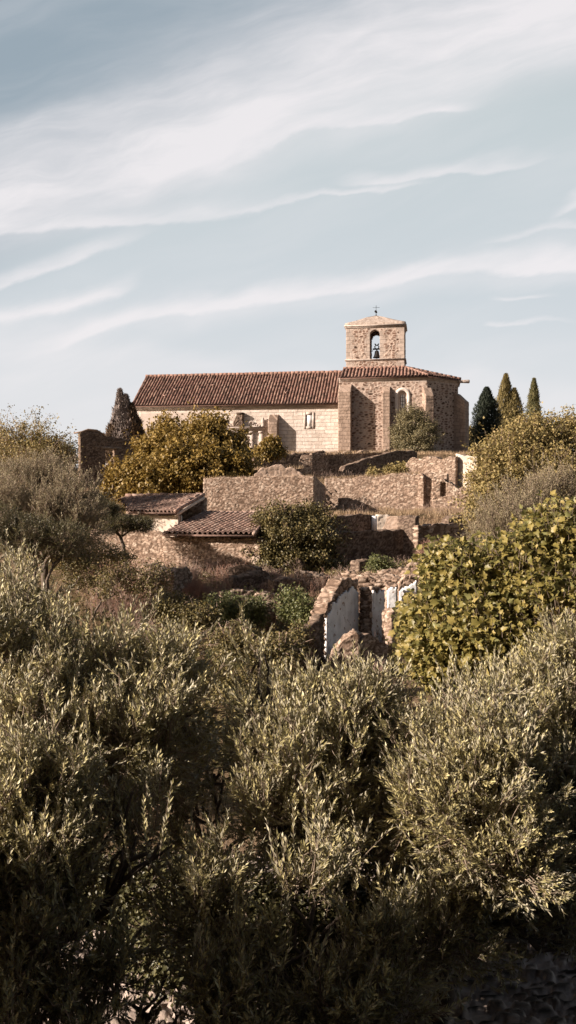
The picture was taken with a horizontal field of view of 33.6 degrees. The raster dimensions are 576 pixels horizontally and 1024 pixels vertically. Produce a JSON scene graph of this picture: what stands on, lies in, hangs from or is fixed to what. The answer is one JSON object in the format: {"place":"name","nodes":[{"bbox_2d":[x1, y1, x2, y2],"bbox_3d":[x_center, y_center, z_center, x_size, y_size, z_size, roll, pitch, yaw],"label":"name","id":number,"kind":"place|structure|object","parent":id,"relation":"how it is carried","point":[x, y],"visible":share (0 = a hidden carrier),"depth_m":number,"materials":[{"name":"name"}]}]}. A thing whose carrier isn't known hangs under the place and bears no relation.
{"place":"outdoors","nodes":[
{"label":"outdoors","id":0,"kind":"place"},
{"bbox_2d":[0,453,566,855],"bbox_3d":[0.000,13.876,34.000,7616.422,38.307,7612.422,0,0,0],"label":"ground","id":1,"kind":"structure","parent":0,"point":[216,712],"depth_m":28.55,"materials":[{"name":"brown soil"}]},
{"bbox_2d":[0,403,91,535],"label":"almond tree","id":2,"kind":"object","parent":1,"relation":"on","point":[38,444],"visible":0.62,"depth_m":46.05,"materials":[{"name":"green plant"}]},
{"bbox_2d":[0,497,95,600],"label":"olive tree","id":3,"kind":"object","parent":1,"relation":"on","point":[12,523],"visible":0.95,"depth_m":27.57,"materials":[{"name":"green plant"}]},
{"bbox_2d":[0,436,105,467],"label":"hedge tree","id":4,"kind":"object","parent":1,"relation":"on","point":[76,450],"visible":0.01,"depth_m":89.23,"materials":[{"name":"green plant"}]},
{"bbox_2d":[0,444,117,613],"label":"olive tree","id":5,"kind":"object","parent":1,"relation":"on","point":[57,501],"visible":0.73,"depth_m":33.06,"materials":[{"name":"green plant"}]},
{"bbox_2d":[40,534,141,595],"bbox_3d":[-7.319,2.176,35.063,2.711,2.796,4.175,0,0,22],"label":"tree","id":6,"kind":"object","parent":1,"relation":"on","point":[113,555],"depth_m":35.60,"materials":[{"name":"green plant"}]},
{"bbox_2d":[0,690,183,989],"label":"olive tree","id":7,"kind":"object","parent":1,"relation":"on","point":[29,778],"visible":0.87,"depth_m":7.72,"materials":[{"name":"green plant"}]},
{"bbox_2d":[92,482,114,499],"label":"wooden fence","id":8,"kind":"object","parent":1,"relation":"on","point":[113,487],"visible":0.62,"depth_m":57.98,"materials":[{"name":"grey wood"}]},
{"bbox_2d":[90,560,121,577],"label":"dry bush","id":9,"kind":"object","parent":1,"relation":"on","point":[103,569],"visible":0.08,"depth_m":39.91,"materials":[{"name":"brown plant"}]},
{"bbox_2d":[74,429,138,486],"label":"ruined house","id":10,"kind":"structure","parent":1,"relation":"on","point":[95,443],"depth_m":66.75,"materials":[{"name":"rubble stone masonry"}]},
{"bbox_2d":[55,545,177,619],"bbox_3d":[-6.036,2.533,32.392,4.489,2.780,2.368,0,0,27],"label":"dark shrub","id":11,"kind":"object","parent":1,"relation":"on","point":[82,567],"visible":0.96,"depth_m":32.02,"materials":[{"name":"green plant"}]},
{"bbox_2d":[0,528,242,968],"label":"olive tree","id":12,"kind":"object","parent":1,"relation":"on","point":[132,704],"visible":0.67,"depth_m":9.35,"materials":[{"name":"green plant"}]},
{"bbox_2d":[81,491,161,580],"bbox_3d":[-7.458,1.036,40.228,4.032,4.114,2.276,0,0,32],"label":"dark olive tree","id":13,"kind":"object","parent":1,"relation":"on","point":[129,523],"visible":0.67,"depth_m":39.66,"materials":[{"name":"green plant"}]},
{"bbox_2d":[103,388,145,463],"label":"cypress tree","id":14,"kind":"object","parent":1,"relation":"on","point":[125,416],"visible":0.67,"depth_m":78.39,"materials":[{"name":"brown plant"}]},
{"bbox_2d":[90,528,162,564],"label":"field wall","id":15,"kind":"structure","parent":1,"relation":"on","point":[148,546],"depth_m":43.56,"materials":[{"name":"beige stone"}]},
{"bbox_2d":[0,813,259,1023],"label":"olive tree","id":16,"kind":"object","parent":1,"relation":"on","point":[21,1002],"visible":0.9,"depth_m":7.07,"materials":[{"name":"green plant"}]},
{"bbox_2d":[138,570,158,603],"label":"bare shrub","id":17,"kind":"object","parent":1,"relation":"on","point":[151,592],"visible":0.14,"depth_m":35.92,"materials":[{"name":"brown plant"}]},
{"bbox_2d":[136,562,165,587],"bbox_3d":[-5.343,2.903,37.824,1.354,1.796,0.559,0,0,36],"label":"wall fragment","id":18,"kind":"object","parent":1,"relation":"on","point":[141,566],"depth_m":37.66,"materials":[{"name":"beige stone"}]},
{"bbox_2d":[118,493,206,536],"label":"shed","id":19,"kind":"structure","parent":1,"relation":"on","point":[168,510],"depth_m":46.89,"materials":[{"name":"tile"}]},
{"bbox_2d":[164,565,192,595],"bbox_3d":[-4.258,3.070,37.069,0.558,1.982,1.093,0,0,36],"label":"wall fragment","id":20,"kind":"object","parent":1,"relation":"on","point":[181,573],"depth_m":36.77,"materials":[{"name":"brown stone"}]},
{"bbox_2d":[95,397,263,512],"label":"mulberry tree","id":21,"kind":"object","parent":1,"relation":"on","point":[169,456],"visible":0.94,"depth_m":58.03,"materials":[{"name":"yellow plant"}]},
{"bbox_2d":[139,585,225,635],"bbox_3d":[-3.130,3.366,28.761,2.876,2.247,2.133,0,0,19],"label":"dark shrub","id":22,"kind":"object","parent":1,"relation":"on","point":[177,607],"visible":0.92,"depth_m":28.34,"materials":[{"name":"green plant"}]},
{"bbox_2d":[179,554,202,585],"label":"bare shrub","id":23,"kind":"object","parent":1,"relation":"on","point":[193,570],"visible":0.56,"depth_m":38.47,"materials":[{"name":"brown plant"}]},
{"bbox_2d":[134,707,257,901],"bbox_3d":[-1.066,3.946,11.373,1.940,3.007,2.399,0,0,0],"label":"olive tree","id":24,"kind":"object","parent":1,"relation":"on","point":[184,816],"visible":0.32,"depth_m":11.39,"materials":[{"name":"green plant"}]},
{"bbox_2d":[180,576,221,604],"bbox_3d":[-3.240,2.988,34.529,1.754,1.471,1.741,0,0,0],"label":"dry bush","id":25,"kind":"object","parent":1,"relation":"on","point":[198,592],"visible":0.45,"depth_m":34.29,"materials":[{"name":"brown plant"}]},
{"bbox_2d":[157,510,269,567],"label":"shed","id":26,"kind":"structure","parent":1,"relation":"on","point":[213,535],"depth_m":42.49,"materials":[{"name":"stone"}]},
{"bbox_2d":[202,584,274,629],"bbox_3d":[-1.641,3.321,30.773,2.523,1.984,2.031,0,0,0],"label":"green bush","id":27,"kind":"object","parent":1,"relation":"on","point":[255,612],"visible":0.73,"depth_m":30.44,"materials":[{"name":"green plant"}]},
{"bbox_2d":[13,558,465,766],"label":"shaded undergrowth","id":28,"kind":"object","parent":1,"relation":"on","point":[227,683],"visible":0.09,"depth_m":26.56,"materials":[{"name":"green plant"}]},
{"bbox_2d":[57,828,424,1020],"bbox_3d":[-0.945,4.411,9.769,5.250,2.125,2.438,0,0,11],"label":"shrub","id":29,"kind":"object","parent":1,"relation":"on","point":[262,894],"visible":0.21,"depth_m":9.52,"materials":[{"name":"green plant"}]},
{"bbox_2d":[228,564,262,579],"bbox_3d":[-1.707,2.814,38.380,1.381,1.469,0.560,0,0,30],"label":"wall fragment","id":30,"kind":"object","parent":1,"relation":"on","point":[238,569],"depth_m":38.20,"materials":[{"name":"stone"}]},
{"bbox_2d":[218,589,279,611],"bbox_3d":[-1.389,3.541,34.007,2.211,1.646,0.560,0,0,-14],"label":"wall fragment","id":31,"kind":"object","parent":1,"relation":"on","point":[243,592],"depth_m":33.70,"materials":[{"name":"brown stone"}]},
{"bbox_2d":[229,572,273,590],"bbox_3d":[-1.379,3.050,37.027,1.818,1.408,0.558,0,0,-19],"label":"wall fragment","id":32,"kind":"object","parent":1,"relation":"on","point":[243,579],"depth_m":36.76,"materials":[{"name":"stone"}]},
{"bbox_2d":[244,570,269,577],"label":"wall fragment","id":33,"kind":"object","parent":1,"relation":"on","point":[264,573],"depth_m":37.46,"materials":[{"name":"stone"}]},
{"bbox_2d":[198,615,321,679],"bbox_3d":[-0.735,3.834,26.046,3.413,2.067,3.422,0,0,0],"label":"dark shrub","id":34,"kind":"object","parent":1,"relation":"on","point":[283,644],"visible":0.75,"depth_m":25.46,"materials":[{"name":"green plant"}]},
{"bbox_2d":[250,591,276,636],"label":"ruined wall","id":35,"kind":"structure","parent":1,"relation":"on","point":[271,613],"depth_m":31.00,"materials":[{"name":"brown stone"}]},
{"bbox_2d":[203,475,325,511],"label":"enclosure wall","id":36,"kind":"structure","parent":1,"relation":"on","point":[225,493],"depth_m":52.66,"materials":[{"name":"brown stone"}]},
{"bbox_2d":[254,464,302,476],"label":"ruined wall","id":37,"kind":"structure","parent":36,"relation":"on","point":[277,469],"depth_m":57.00,"materials":[{"name":"brown stone"}]},
{"bbox_2d":[133,559,401,665],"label":"green weeds","id":38,"kind":"object","parent":1,"relation":"on","point":[208,653],"visible":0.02,"depth_m":30.26,"materials":[{"name":"green plant"}]},
{"bbox_2d":[78,470,460,670],"bbox_3d":[1.321,0.773,50.605,17.242,7.800,46.706,0,0,9],"label":"dry brush","id":39,"kind":"object","parent":1,"relation":"on","point":[214,564],"visible":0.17,"depth_m":37.11,"materials":[{"name":"brown plant"}]},
{"bbox_2d":[251,432,289,465],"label":"mulberry sapling","id":40,"kind":"object","parent":1,"relation":"on","point":[271,448],"visible":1,"depth_m":65.30,"materials":[{"name":"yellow plant"}]},
{"bbox_2d":[263,565,284,578],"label":"bare shrub","id":41,"kind":"object","parent":1,"relation":"on","point":[271,569],"visible":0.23,"depth_m":38.90,"materials":[{"name":"brown plant"}]},
{"bbox_2d":[79,449,473,644],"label":"dry grass","id":42,"kind":"structure","parent":1,"relation":"on","point":[413,512],"depth_m":52.18,"materials":[{"name":"brown plant"}]},
{"bbox_2d":[268,576,309,593],"bbox_3d":[0.044,3.106,36.057,1.556,1.378,0.556,0,0,-26],"label":"wall fragment","id":43,"kind":"object","parent":1,"relation":"on","point":[274,583],"depth_m":35.80,"materials":[{"name":"stone"}]},
{"bbox_2d":[111,791,467,1023],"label":"olive tree","id":44,"kind":"object","parent":1,"relation":"on","point":[223,975],"visible":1,"depth_m":7.32,"materials":[{"name":"green plant"}]},
{"bbox_2d":[269,582,315,629],"bbox_3d":[0.314,3.349,29.708,1.564,2.347,2.101,0,0,-28],"label":"green bush","id":45,"kind":"object","parent":1,"relation":"on","point":[300,605],"visible":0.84,"depth_m":29.50,"materials":[{"name":"green plant"}]},
{"bbox_2d":[252,450,340,477],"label":"ruined wall","id":46,"kind":"structure","parent":1,"relation":"on","point":[333,465],"depth_m":70.03,"materials":[{"name":"stone"}]},
{"bbox_2d":[286,558,306,574],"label":"wall fragment","id":47,"kind":"object","parent":1,"relation":"on","point":[302,563],"depth_m":41.30,"materials":[{"name":"stone"}]},
{"bbox_2d":[239,495,356,574],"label":"ivy bush","id":48,"kind":"object","parent":1,"relation":"on","point":[299,532],"visible":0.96,"depth_m":41.86,"materials":[{"name":"green plant"}]},
{"bbox_2d":[133,307,469,452],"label":"church","id":49,"kind":"structure","parent":1,"relation":"on","point":[358,400],"depth_m":85.81,"materials":[{"name":"stone"}]},
{"bbox_2d":[304,412,313,428],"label":"window","id":50,"kind":"structure","parent":49,"relation":"in","point":[308,416],"depth_m":85.41,"materials":[{"name":"stone"}]},
{"bbox_2d":[370,343,379,357],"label":"bell","id":51,"kind":"object","parent":49,"relation":"hanging from","point":[376,355],"visible":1,"depth_m":87.04,"materials":[{"name":"metal"}]},
{"bbox_2d":[395,387,410,412],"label":"window","id":52,"kind":"structure","parent":49,"relation":"in","point":[400,400],"depth_m":84.21,"materials":[{"name":"stone"}]},
{"bbox_2d":[298,455,311,475],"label":"ruined wall","id":53,"kind":"structure","parent":1,"relation":"on","point":[304,462],"depth_m":62.00,"materials":[{"name":"brown stone"}]},
{"bbox_2d":[298,613,324,675],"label":"ruined wall","id":54,"kind":"structure","parent":1,"relation":"on","point":[316,622],"depth_m":27.59,"materials":[{"name":"stone"}]},
{"bbox_2d":[203,596,420,991],"bbox_3d":[0.212,3.173,10.158,2.427,4.545,4.282,0,0,-9],"label":"olive tree","id":55,"kind":"object","parent":1,"relation":"on","point":[304,739],"visible":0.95,"depth_m":8.91,"materials":[{"name":"green plant"}]},
{"bbox_2d":[294,570,330,587],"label":"ruined wall","id":56,"kind":"structure","parent":1,"relation":"on","point":[307,575],"depth_m":37.97,"materials":[{"name":"brown stone"}]},
{"bbox_2d":[204,448,422,573],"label":"wall top grass","id":57,"kind":"structure","parent":1,"relation":"on","point":[369,475],"depth_m":59.01,"materials":[{"name":"brown plant"}]},
{"bbox_2d":[310,577,358,660],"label":"whitewashed wall","id":58,"kind":"structure","parent":1,"relation":"on","point":[336,603],"depth_m":29.33,"materials":[{"name":"white paint"}]},
{"bbox_2d":[330,570,345,578],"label":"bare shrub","id":59,"kind":"object","parent":1,"relation":"on","point":[338,576],"visible":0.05,"depth_m":35.88,"materials":[{"name":"brown plant"}]},
{"bbox_2d":[325,629,359,673],"bbox_3d":[1.501,4.246,26.400,0.952,1.960,0.855,0,0,0],"label":"fallen masonry","id":60,"kind":"object","parent":1,"relation":"on","point":[345,640],"visible":0.22,"depth_m":26.01,"materials":[{"name":"beige stone"}]},
{"bbox_2d":[321,513,373,551],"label":"ruined wall","id":61,"kind":"structure","parent":1,"relation":"on","point":[363,522],"depth_m":47.06,"materials":[{"name":"stone"}]},
{"bbox_2d":[372,516,376,529],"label":"door jamb","id":62,"kind":"object","parent":61,"relation":"attached to","point":[374,522],"depth_m":47.90,"materials":[{"name":"white paint"}]},
{"bbox_2d":[309,449,390,477],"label":"terrace wall","id":63,"kind":"structure","parent":1,"relation":"on","point":[320,462],"depth_m":70.67,"materials":[{"name":"brown stone"}]},
{"bbox_2d":[350,559,380,571],"bbox_3d":[3.291,2.674,39.714,1.574,1.473,0.557,0,0,-45],"label":"wall fragment","id":64,"kind":"object","parent":1,"relation":"on","point":[357,564],"depth_m":39.19,"materials":[{"name":"stone"}]},
{"bbox_2d":[329,529,403,565],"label":"ruined wall","id":65,"kind":"structure","parent":1,"relation":"on","point":[382,542],"depth_m":44.24,"materials":[{"name":"stone"}]},
{"bbox_2d":[358,586,384,641],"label":"whitewashed pier","id":66,"kind":"structure","parent":1,"relation":"on","point":[372,602],"depth_m":30.12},
{"bbox_2d":[356,630,387,670],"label":"ruined wall","id":67,"kind":"structure","parent":1,"relation":"on","point":[372,644],"depth_m":26.62,"materials":[{"name":"brown stone"}]},
{"bbox_2d":[337,450,416,477],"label":"dark wall","id":68,"kind":"structure","parent":1,"relation":"on","point":[358,467],"depth_m":66.70,"materials":[{"name":"stone"}]},
{"bbox_2d":[354,574,400,604],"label":"ruined wall","id":69,"kind":"structure","parent":1,"relation":"on","point":[368,580],"depth_m":33.20,"materials":[{"name":"beige stone"}]},
{"bbox_2d":[362,552,398,572],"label":"green bush","id":70,"kind":"object","parent":1,"relation":"on","point":[375,563],"visible":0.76,"depth_m":35.80,"materials":[{"name":"green plant"}]},
{"bbox_2d":[341,559,420,597],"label":"ruined wall","id":71,"kind":"structure","parent":1,"relation":"on","point":[353,573],"depth_m":35.03,"materials":[{"name":"beige stone"}]},
{"bbox_2d":[375,514,388,528],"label":"ruined wall","id":72,"kind":"structure","parent":1,"relation":"on","point":[381,520],"depth_m":49.51,"materials":[{"name":"beige paint"}]},
{"bbox_2d":[345,686,423,890],"bbox_3d":[1.221,3.777,11.342,2.179,3.304,1.826,0,0,44],"label":"olive tree","id":73,"kind":"object","parent":1,"relation":"on","point":[378,849],"visible":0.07,"depth_m":11.08,"materials":[{"name":"green plant"}]},
{"bbox_2d":[373,656,396,685],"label":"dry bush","id":74,"kind":"object","parent":1,"relation":"on","point":[380,668],"visible":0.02,"depth_m":24.46,"materials":[{"name":"brown plant"}]},
{"bbox_2d":[365,460,407,476],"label":"russet creeper","id":75,"kind":"object","parent":1,"relation":"on","point":[399,467],"visible":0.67,"depth_m":61.65,"materials":[{"name":"green plant"}]},
{"bbox_2d":[325,472,448,509],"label":"retaining wall","id":76,"kind":"structure","parent":1,"relation":"on","point":[392,490],"depth_m":58.69,"materials":[{"name":"brown stone"}]},
{"bbox_2d":[382,607,398,653],"bbox_3d":[3.346,3.913,29.401,0.801,1.939,0.557,0,0,-29],"label":"wall fragment","id":77,"kind":"object","parent":1,"relation":"on","point":[387,623],"depth_m":29.15,"materials":[{"name":"beige stone"}]},
{"bbox_2d":[384,582,397,608],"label":"whitewashed pier","id":78,"kind":"structure","parent":1,"relation":"on","point":[390,593],"depth_m":31.44,"materials":[{"name":"white paint"}]},
{"bbox_2d":[383,515,411,529],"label":"ruined wall","id":79,"kind":"structure","parent":1,"relation":"on","point":[391,522],"depth_m":46.36,"materials":[{"name":"beige paint"}]},
{"bbox_2d":[396,573,417,601],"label":"whitewashed wall","id":80,"kind":"structure","parent":1,"relation":"on","point":[405,582],"depth_m":32.39,"materials":[{"name":"white paint"}]},
{"bbox_2d":[397,515,418,560],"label":"ruined wall","id":81,"kind":"structure","parent":1,"relation":"on","point":[407,523],"depth_m":45.38,"materials":[{"name":"stone"}]},
{"bbox_2d":[387,400,444,452],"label":"holm oak","id":82,"kind":"object","parent":1,"relation":"on","point":[412,435],"visible":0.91,"depth_m":78.84,"materials":[{"name":"green plant"}]},
{"bbox_2d":[411,538,431,553],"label":"dry bush","id":83,"kind":"object","parent":1,"relation":"on","point":[421,551],"visible":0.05,"depth_m":42.89,"materials":[{"name":"brown plant"}]},
{"bbox_2d":[418,473,425,507],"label":"ruined wall","id":84,"kind":"structure","parent":1,"relation":"on","point":[421,487],"depth_m":57.80,"materials":[{"name":"brown stone"}]},
{"bbox_2d":[370,855,478,976],"bbox_3d":[2.118,4.529,11.270,4.085,1.821,2.298,0,0,-38],"label":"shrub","id":85,"kind":"object","parent":1,"relation":"on","point":[417,941],"depth_m":9.68,"materials":[{"name":"green plant"}]},
{"bbox_2d":[405,456,457,486],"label":"terrace wall","id":86,"kind":"structure","parent":1,"relation":"on","point":[437,464],"depth_m":60.59,"materials":[{"name":"brown stone"}]},
{"bbox_2d":[412,523,475,553],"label":"ruined wall","id":87,"kind":"structure","parent":1,"relation":"on","point":[433,530],"depth_m":45.68,"materials":[{"name":"beige stone"}]},
{"bbox_2d":[320,696,575,1015],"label":"olive tree","id":88,"kind":"object","parent":1,"relation":"on","point":[449,936],"visible":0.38,"depth_m":8.57,"materials":[{"name":"green plant"}]},
{"bbox_2d":[432,477,471,509],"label":"ruined wall","id":89,"kind":"structure","parent":1,"relation":"on","point":[452,490],"depth_m":57.35,"materials":[{"name":"brown stone"}]},
{"bbox_2d":[441,515,469,523],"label":"wall fragment","id":90,"kind":"object","parent":1,"relation":"on","point":[445,520],"depth_m":49.27,"materials":[{"name":"stone"}]},
{"bbox_2d":[341,645,575,1022],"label":"olive tree","id":91,"kind":"object","parent":1,"relation":"on","point":[467,795],"visible":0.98,"depth_m":8.32,"materials":[{"name":"green plant"}]},
{"bbox_2d":[456,454,478,487],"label":"plastered wall","id":92,"kind":"structure","parent":1,"relation":"on","point":[462,459],"depth_m":60.17,"materials":[{"name":"white paint"}]},
{"bbox_2d":[469,436,482,450],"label":"dark bush","id":93,"kind":"object","parent":1,"relation":"on","point":[471,442],"visible":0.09,"depth_m":92.43,"materials":[{"name":"green plant"}]},
{"bbox_2d":[385,489,575,702],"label":"fig tree","id":94,"kind":"object","parent":1,"relation":"on","point":[468,602],"visible":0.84,"depth_m":12.14,"materials":[{"name":"green plant"}]},
{"bbox_2d":[469,386,503,443],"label":"cypress tree","id":95,"kind":"object","parent":1,"relation":"on","point":[486,407],"visible":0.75,"depth_m":95.28,"materials":[{"name":"green plant"}]},
{"bbox_2d":[435,600,575,776],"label":"olive tree","id":96,"kind":"object","parent":1,"relation":"on","point":[551,665],"visible":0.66,"depth_m":10.17,"materials":[{"name":"green plant"}]},
{"bbox_2d":[494,373,525,434],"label":"cypress tree","id":97,"kind":"object","parent":1,"relation":"on","point":[508,399],"visible":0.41,"depth_m":100.28,"materials":[{"name":"green plant"}]},
{"bbox_2d":[447,401,575,542],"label":"scrub tree","id":98,"kind":"object","parent":1,"relation":"on","point":[514,447],"visible":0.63,"depth_m":36.84,"materials":[{"name":"green plant"}]},
{"bbox_2d":[456,451,575,546],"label":"olive tree","id":99,"kind":"object","parent":1,"relation":"on","point":[491,518],"visible":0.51,"depth_m":29.68,"materials":[{"name":"green plant"}]},
{"bbox_2d":[525,377,543,423],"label":"cypress tree","id":100,"kind":"object","parent":1,"relation":"on","point":[533,397],"visible":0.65,"depth_m":105.64,"materials":[{"name":"green plant"}]},
{"bbox_2d":[0,0,575,464],"label":"sky","id":101,"kind":"structure","parent":0,"point":[187,186],"materials":[{"name":"blue"}]},
{"bbox_2d":[11,855,575,1023],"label":"path","id":102,"kind":"structure","parent":0,"point":[545,993],"depth_m":10.05,"materials":[{"name":"grey gravel"}]}
]}

